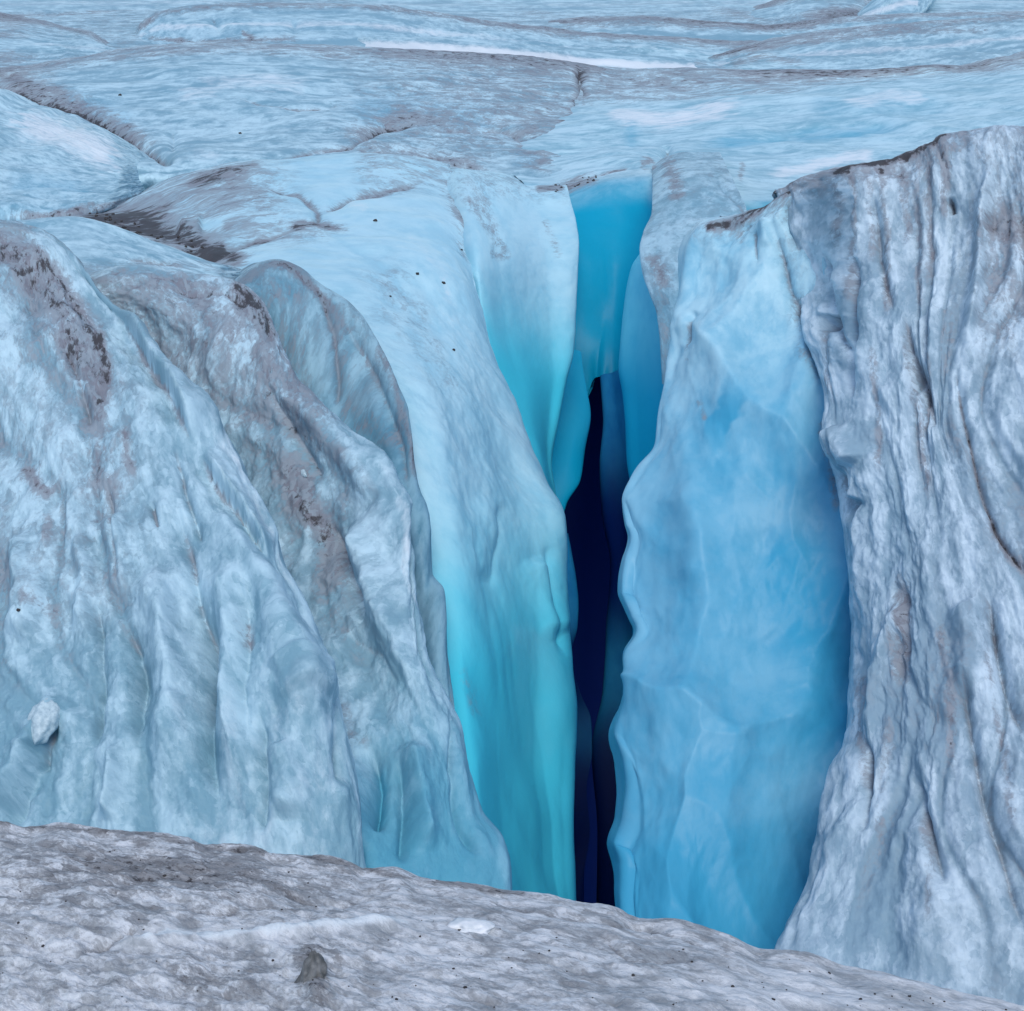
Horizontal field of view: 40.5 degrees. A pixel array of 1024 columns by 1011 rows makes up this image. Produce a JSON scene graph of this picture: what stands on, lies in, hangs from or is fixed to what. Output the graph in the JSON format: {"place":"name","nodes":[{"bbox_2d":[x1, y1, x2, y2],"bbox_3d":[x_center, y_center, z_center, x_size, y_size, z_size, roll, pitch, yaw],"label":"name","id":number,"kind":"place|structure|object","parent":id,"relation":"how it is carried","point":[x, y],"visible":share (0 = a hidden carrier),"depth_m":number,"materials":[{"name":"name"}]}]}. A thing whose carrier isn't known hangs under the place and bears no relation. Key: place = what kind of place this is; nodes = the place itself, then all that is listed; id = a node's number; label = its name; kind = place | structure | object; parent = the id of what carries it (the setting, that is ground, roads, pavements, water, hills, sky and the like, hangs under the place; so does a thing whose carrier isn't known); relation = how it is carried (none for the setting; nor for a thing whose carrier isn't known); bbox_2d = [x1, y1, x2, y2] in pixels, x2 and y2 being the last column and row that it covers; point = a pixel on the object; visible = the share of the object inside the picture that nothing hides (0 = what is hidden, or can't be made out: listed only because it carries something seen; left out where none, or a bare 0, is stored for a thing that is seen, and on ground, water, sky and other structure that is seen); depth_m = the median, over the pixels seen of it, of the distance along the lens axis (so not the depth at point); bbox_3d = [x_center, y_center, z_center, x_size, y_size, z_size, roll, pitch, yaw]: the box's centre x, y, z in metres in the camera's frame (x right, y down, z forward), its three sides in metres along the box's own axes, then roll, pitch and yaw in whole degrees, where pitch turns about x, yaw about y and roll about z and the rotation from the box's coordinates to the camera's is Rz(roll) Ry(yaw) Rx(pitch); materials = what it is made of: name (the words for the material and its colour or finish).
{"place":"outdoors","nodes":[
{"label":"outdoors","id":0,"kind":"place"},
{"bbox_3d":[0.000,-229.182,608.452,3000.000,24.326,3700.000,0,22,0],"label":"glacier ground","id":1,"kind":"structure","parent":0,"visible":0},
{"bbox_2d":[0,12,109,66],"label":"ice ridge","id":2,"kind":"structure","parent":1,"relation":"on","point":[24,40],"depth_m":75.71,"materials":[{"name":"ice"}]},
{"bbox_2d":[0,89,155,220],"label":"ice lobe","id":3,"kind":"object","parent":1,"relation":"on","point":[55,162],"visible":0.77,"depth_m":33.10,"materials":[{"name":"ice"}]},
{"bbox_2d":[19,216,241,279],"bbox_3d":[-7.889,-4.205,26.906,9.194,3.593,16.547,-10,24,-23],"label":"ice lobe","id":4,"kind":"object","parent":1,"relation":"on","point":[94,246],"visible":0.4,"depth_m":22.09,"materials":[{"name":"blue ice"}]},
{"bbox_2d":[0,220,365,867],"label":"ice fold","id":5,"kind":"object","parent":1,"relation":"on","point":[162,646],"visible":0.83,"depth_m":13.40,"materials":[{"name":"blue ice"}]},
{"bbox_2d":[27,698,59,744],"bbox_3d":[-4.313,1.978,12.782,0.303,0.284,0.497,-1,55,15],"label":"ice chunk","id":6,"kind":"object","parent":5,"relation":"on","point":[43,716],"visible":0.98,"depth_m":12.69,"materials":[{"name":"ice"}]},
{"bbox_2d":[90,264,511,889],"bbox_3d":[-3.759,0.740,18.787,3.307,6.874,17.212,-11,25,-26],"label":"ice fold","id":7,"kind":"object","parent":1,"relation":"on","point":[340,514],"visible":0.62,"depth_m":15.14,"materials":[{"name":"ice"}]},
{"bbox_2d":[301,469,306,476],"bbox_3d":[-2.458,-0.379,16.405,0.066,0.051,0.147,-39,47,9],"label":"ice chip","id":8,"kind":"object","parent":7,"relation":"on","point":[303,473],"visible":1,"depth_m":16.39,"materials":[{"name":"ice"}]},
{"bbox_2d":[0,41,611,188],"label":"ice lobe","id":9,"kind":"object","parent":1,"relation":"on","point":[174,109],"visible":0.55,"depth_m":46.79,"materials":[{"name":"blue ice"}]},
{"bbox_2d":[73,153,576,900],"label":"crevasse wall","id":10,"kind":"structure","parent":1,"relation":"on","point":[499,547],"depth_m":19.79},
{"bbox_2d":[234,259,454,708],"bbox_3d":[-2.455,0.577,19.610,2.070,7.029,15.547,-8,23,-19],"label":"ice fold","id":11,"kind":"object","parent":1,"relation":"on","point":[338,359],"visible":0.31,"depth_m":18.97,"materials":[{"name":"blue ice"}]},
{"bbox_2d":[136,2,756,68],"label":"ice ridge","id":12,"kind":"structure","parent":1,"relation":"on","point":[343,24],"depth_m":85.42,"materials":[{"name":"ice"}]},
{"bbox_2d":[0,821,1023,1010],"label":"ice bank","id":13,"kind":"structure","parent":1,"relation":"on","point":[193,938],"depth_m":4.37,"materials":[{"name":"grey ice"}]},
{"bbox_2d":[294,950,326,982],"bbox_3d":[-0.575,1.360,4.018,0.104,0.149,0.093,-10,24,-24],"label":"pointed stone","id":14,"kind":"object","parent":13,"relation":"on","point":[314,965],"visible":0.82,"depth_m":4.00,"materials":[{"name":"grey stone"}]},
{"bbox_2d":[447,918,494,934],"bbox_3d":[-0.131,1.357,4.477,0.159,0.054,0.124,2,2,-8],"label":"ice chip","id":15,"kind":"object","parent":13,"relation":"on","point":[464,925],"visible":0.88,"depth_m":4.44,"materials":[{"name":"white ice"}]},
{"bbox_2d":[0,0,1023,49],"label":"ice ridge","id":16,"kind":"structure","parent":1,"relation":"on","point":[115,24],"depth_m":122.29,"materials":[{"name":"blue ice"}]},
{"bbox_2d":[447,167,578,494],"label":"crevasse wall","id":17,"kind":"structure","parent":1,"relation":"on","point":[521,243],"depth_m":27.72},
{"bbox_2d":[357,36,696,68],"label":"snow strip","id":18,"kind":"object","parent":1,"relation":"on","point":[611,59],"visible":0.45,"depth_m":64.42,"materials":[{"name":"white snow"}]},
{"bbox_2d":[552,350,590,510],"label":"crevasse wall","id":19,"kind":"structure","parent":1,"relation":"on","point":[571,441],"depth_m":28.31,"materials":[{"name":"blue"}]},
{"bbox_2d":[567,533,591,901],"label":"crevasse wall","id":20,"kind":"structure","parent":1,"relation":"on","point":[583,759],"depth_m":23.63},
{"bbox_2d":[564,377,609,902],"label":"crevasse wall","id":21,"kind":"structure","parent":1,"relation":"on","point":[587,536],"depth_m":37.31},
{"bbox_2d":[592,370,631,906],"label":"crevasse wall","id":22,"kind":"structure","parent":1,"relation":"on","point":[614,477],"depth_m":26.55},
{"bbox_2d":[618,254,663,635],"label":"crevasse wall","id":23,"kind":"structure","parent":1,"relation":"on","point":[640,372],"depth_m":25.75,"materials":[{"name":"blue"}]},
{"bbox_2d":[639,152,746,383],"bbox_3d":[4.001,-5.676,31.507,1.932,4.389,20.950,2,22,6],"label":"ice fold","id":24,"kind":"object","parent":1,"relation":"on","point":[690,190],"visible":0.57,"depth_m":25.94,"materials":[{"name":"blue ice"}]},
{"bbox_2d":[607,191,850,948],"bbox_3d":[2.929,0.877,18.676,2.851,10.623,14.754,2,22,6],"label":"ice fin","id":25,"kind":"object","parent":1,"relation":"on","point":[727,729],"visible":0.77,"depth_m":14.88,"materials":[{"name":"blue ice"}]},
{"bbox_2d":[514,51,1023,395],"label":"ice head wall","id":26,"kind":"structure","parent":1,"relation":"on","point":[766,134],"depth_m":40.51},
{"bbox_2d":[548,11,1023,40],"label":"ice ridge","id":27,"kind":"structure","parent":1,"relation":"on","point":[649,25],"depth_m":90.05,"materials":[{"name":"ice"}]},
{"bbox_2d":[748,0,870,24],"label":"ice hummock","id":28,"kind":"object","parent":1,"relation":"on","point":[780,11],"visible":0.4,"depth_m":112.94,"materials":[{"name":"blue ice"}]},
{"bbox_2d":[708,14,1023,69],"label":"ice ridge","id":29,"kind":"structure","parent":1,"relation":"on","point":[947,42],"depth_m":70.27,"materials":[{"name":"blue ice"}]},
{"bbox_2d":[857,0,934,15],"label":"ice hummock","id":30,"kind":"object","parent":1,"relation":"on","point":[873,7],"visible":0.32,"depth_m":109.22,"materials":[{"name":"blue ice"}]},
{"bbox_2d":[772,125,1023,1005],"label":"ice buttress","id":31,"kind":"structure","parent":1,"relation":"on","point":[912,313],"depth_m":13.38,"materials":[{"name":"ice"}]}
]}

